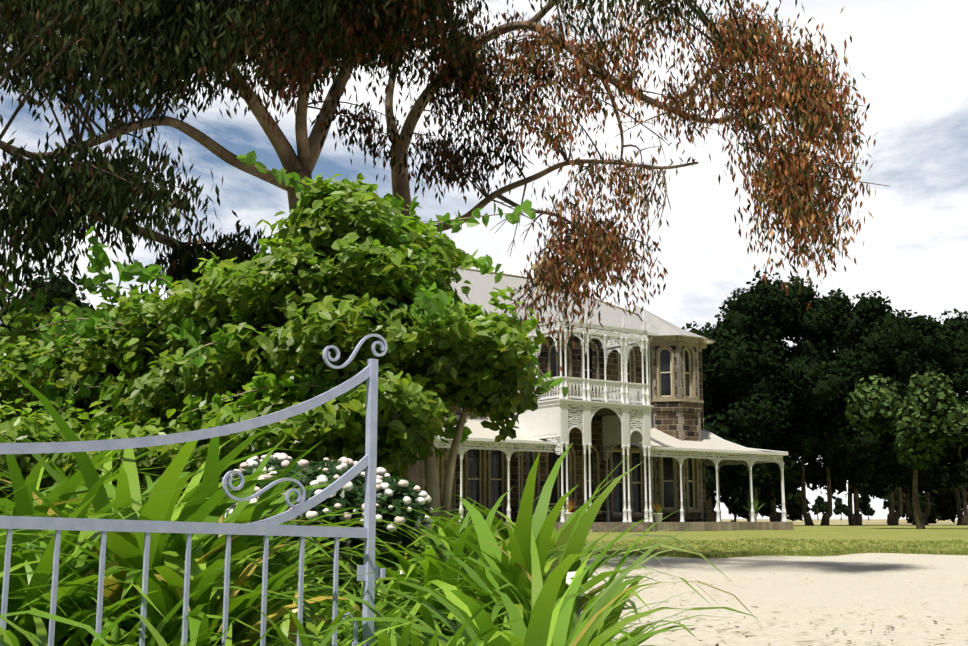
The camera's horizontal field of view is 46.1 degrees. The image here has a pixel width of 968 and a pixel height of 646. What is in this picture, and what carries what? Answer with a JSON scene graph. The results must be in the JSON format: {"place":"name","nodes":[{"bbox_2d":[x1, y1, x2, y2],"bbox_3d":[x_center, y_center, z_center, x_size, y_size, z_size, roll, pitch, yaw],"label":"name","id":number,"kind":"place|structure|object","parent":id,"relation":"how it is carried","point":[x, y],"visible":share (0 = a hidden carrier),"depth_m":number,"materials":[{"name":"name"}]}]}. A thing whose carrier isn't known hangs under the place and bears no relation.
{"place":"outdoors","nodes":[
{"label":"outdoors","id":0,"kind":"place"},
{"bbox_2d":[0,0,967,518],"label":"sky","id":1,"kind":"structure","parent":0,"point":[912,55],"materials":[{"name":"white"}]},
{"bbox_2d":[347,519,967,645],"bbox_3d":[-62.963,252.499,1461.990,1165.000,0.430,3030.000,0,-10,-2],"label":"ground","id":2,"kind":"structure","parent":0,"point":[913,589],"depth_m":13.85,"materials":[{"name":"beige sand"}]},
{"bbox_2d":[0,261,94,344],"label":"dark tree","id":3,"kind":"object","parent":2,"relation":"on","point":[57,292],"depth_m":39.49,"materials":[{"name":"green plant"}]},
{"bbox_2d":[0,334,386,645],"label":"iron gate","id":4,"kind":"structure","parent":2,"relation":"on","point":[271,526],"depth_m":3.51,"materials":[{"name":"metal"}]},
{"bbox_2d":[0,150,567,529],"bbox_3d":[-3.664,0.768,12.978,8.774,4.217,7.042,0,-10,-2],"label":"green shrub","id":5,"kind":"object","parent":2,"relation":"on","point":[355,283],"depth_m":11.11,"materials":[{"name":"green plant"}]},
{"bbox_2d":[225,453,432,557],"bbox_3d":[-1.027,1.177,7.439,1.191,0.692,1.860,5,-11,-25],"label":"rose bush","id":6,"kind":"object","parent":2,"relation":"on","point":[357,500],"depth_m":6.90,"materials":[{"name":"green plant"}]},
{"bbox_2d":[0,363,761,645],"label":"agapanthus","id":7,"kind":"object","parent":2,"relation":"on","point":[523,582],"visible":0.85,"depth_m":4.17,"materials":[{"name":"green plant"}]},
{"bbox_2d":[0,0,887,489],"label":"gum tree","id":8,"kind":"object","parent":2,"relation":"on","point":[334,40],"depth_m":16.87,"materials":[{"name":"brown plant"}]},
{"bbox_2d":[383,256,714,521],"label":"house","id":9,"kind":"structure","parent":2,"relation":"on","point":[675,376],"depth_m":54.34,"materials":[{"name":"stone"}]},
{"bbox_2d":[434,301,793,532],"bbox_3d":[2.092,4.883,54.043,24.300,9.810,13.100,7,-12,-34],"label":"veranda","id":10,"kind":"object","parent":2,"relation":"on","point":[625,423],"visible":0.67,"depth_m":50.05,"materials":[{"name":"paint"}]},
{"bbox_2d":[565,513,572,521],"bbox_3d":[3.535,8.118,47.462,0.440,0.400,0.440,7,-12,-34],"label":"pot","id":11,"kind":"object","parent":10,"relation":"on","point":[567,516],"visible":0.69,"depth_m":47.30,"materials":[{"name":"white ceramic"}]},
{"bbox_2d":[564,500,574,511],"bbox_3d":[3.542,7.661,47.578,0.668,0.581,0.572,-9,-14,44],"label":"pot plant","id":12,"kind":"object","parent":11,"relation":"on","point":[569,508],"visible":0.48,"depth_m":47.48,"materials":[{"name":"orange plant"}]},
{"bbox_2d":[570,500,579,512],"bbox_3d":[3.950,8.237,49.772,0.480,0.950,0.480,7,-12,-34],"label":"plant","id":13,"kind":"object","parent":11,"relation":"in","point":[573,510],"visible":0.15,"depth_m":50.03,"materials":[{"name":"red plant"}]},
{"bbox_2d":[653,513,662,521],"bbox_3d":[7.834,8.749,51.123,0.440,0.400,0.440,7,-12,-34],"label":"pot","id":14,"kind":"object","parent":10,"relation":"on","point":[657,516],"visible":0.92,"depth_m":50.97,"materials":[{"name":"white ceramic"}]},
{"bbox_2d":[652,501,662,512],"bbox_3d":[7.813,8.285,51.157,0.707,0.565,0.711,7,-12,-34],"label":"pot plant","id":15,"kind":"object","parent":14,"relation":"on","point":[657,508],"visible":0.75,"depth_m":51.12,"materials":[{"name":"green plant"}]},
{"bbox_2d":[706,491,716,514],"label":"back belt","id":16,"kind":"object","parent":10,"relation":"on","point":[714,503],"depth_m":133.25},
{"bbox_3d":[13.081,9.460,55.252,0.440,0.400,0.440,7,-12,-34],"label":"fern pot","id":17,"kind":"object","parent":10,"relation":"on","visible":0},
{"bbox_2d":[741,497,761,511],"bbox_3d":[13.075,8.863,55.482,1.085,0.894,0.887,-7,-12,36],"label":"potted fern","id":18,"kind":"object","parent":17,"relation":"in","point":[755,505],"visible":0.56,"depth_m":55.27,"materials":[{"name":"green plant"}]},
{"bbox_2d":[681,321,778,521],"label":"tree","id":19,"kind":"object","parent":2,"relation":"on","point":[715,383],"depth_m":84.74,"materials":[{"name":"green plant"}]},
{"bbox_2d":[716,487,769,521],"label":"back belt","id":20,"kind":"object","parent":2,"relation":"on","point":[733,504],"depth_m":136.00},
{"bbox_2d":[705,287,800,521],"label":"tree","id":21,"kind":"object","parent":2,"relation":"on","point":[757,335],"depth_m":87.02,"materials":[{"name":"green plant"}]},
{"bbox_2d":[584,537,967,557],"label":"lawn grass tufts","id":22,"kind":"object","parent":2,"relation":"on","point":[847,550],"visible":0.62,"depth_m":25.12,"materials":[{"name":"green plant"}]},
{"bbox_2d":[600,557,967,645],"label":"pebbles","id":23,"kind":"object","parent":2,"relation":"on","point":[717,644],"visible":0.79,"depth_m":9.59,"materials":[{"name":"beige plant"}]},
{"bbox_2d":[758,474,810,520],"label":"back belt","id":24,"kind":"object","parent":2,"relation":"on","point":[793,502],"depth_m":138.52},
{"bbox_2d":[741,269,843,521],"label":"tree","id":25,"kind":"object","parent":2,"relation":"on","point":[776,285],"depth_m":89.04,"materials":[{"name":"green plant"}]},
{"bbox_2d":[810,496,826,519],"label":"tree","id":26,"kind":"object","parent":2,"relation":"on","point":[820,502],"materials":[{"name":"green plant"}]},
{"bbox_2d":[773,273,868,525],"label":"tree","id":27,"kind":"object","parent":2,"relation":"on","point":[830,345],"depth_m":91.53,"materials":[{"name":"green plant"}]},
{"bbox_2d":[833,498,847,519],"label":"tree","id":28,"kind":"object","parent":2,"relation":"on","point":[839,509],"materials":[{"name":"green plant"}]},
{"bbox_2d":[814,288,900,525],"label":"tree","id":29,"kind":"object","parent":2,"relation":"on","point":[837,294],"depth_m":91.89,"materials":[{"name":"green plant"}]},
{"bbox_2d":[858,495,874,519],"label":"tree","id":30,"kind":"object","parent":2,"relation":"on","point":[870,511],"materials":[{"name":"green plant"}]},
{"bbox_2d":[852,479,903,517],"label":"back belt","id":31,"kind":"object","parent":2,"relation":"on","point":[865,498],"depth_m":139.04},
{"bbox_2d":[831,290,951,525],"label":"tree","id":32,"kind":"object","parent":2,"relation":"on","point":[897,468],"depth_m":94.06,"materials":[{"name":"green plant"}]},
{"bbox_2d":[844,370,967,528],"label":"olive tree","id":33,"kind":"object","parent":2,"relation":"on","point":[897,424],"depth_m":60.90,"materials":[{"name":"green plant"}]},
{"bbox_2d":[887,463,954,523],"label":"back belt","id":34,"kind":"object","parent":2,"relation":"on","point":[944,495],"depth_m":133.42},
{"bbox_2d":[884,310,967,524],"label":"tree","id":35,"kind":"object","parent":2,"relation":"on","point":[932,360],"depth_m":97.05,"materials":[{"name":"green plant"}]},
{"bbox_2d":[934,308,967,524],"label":"tree","id":36,"kind":"object","parent":2,"relation":"on","point":[947,459],"depth_m":98.11,"materials":[{"name":"green plant"}]},
{"bbox_2d":[938,459,967,522],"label":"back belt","id":37,"kind":"object","parent":2,"relation":"on","point":[951,515],"depth_m":137.09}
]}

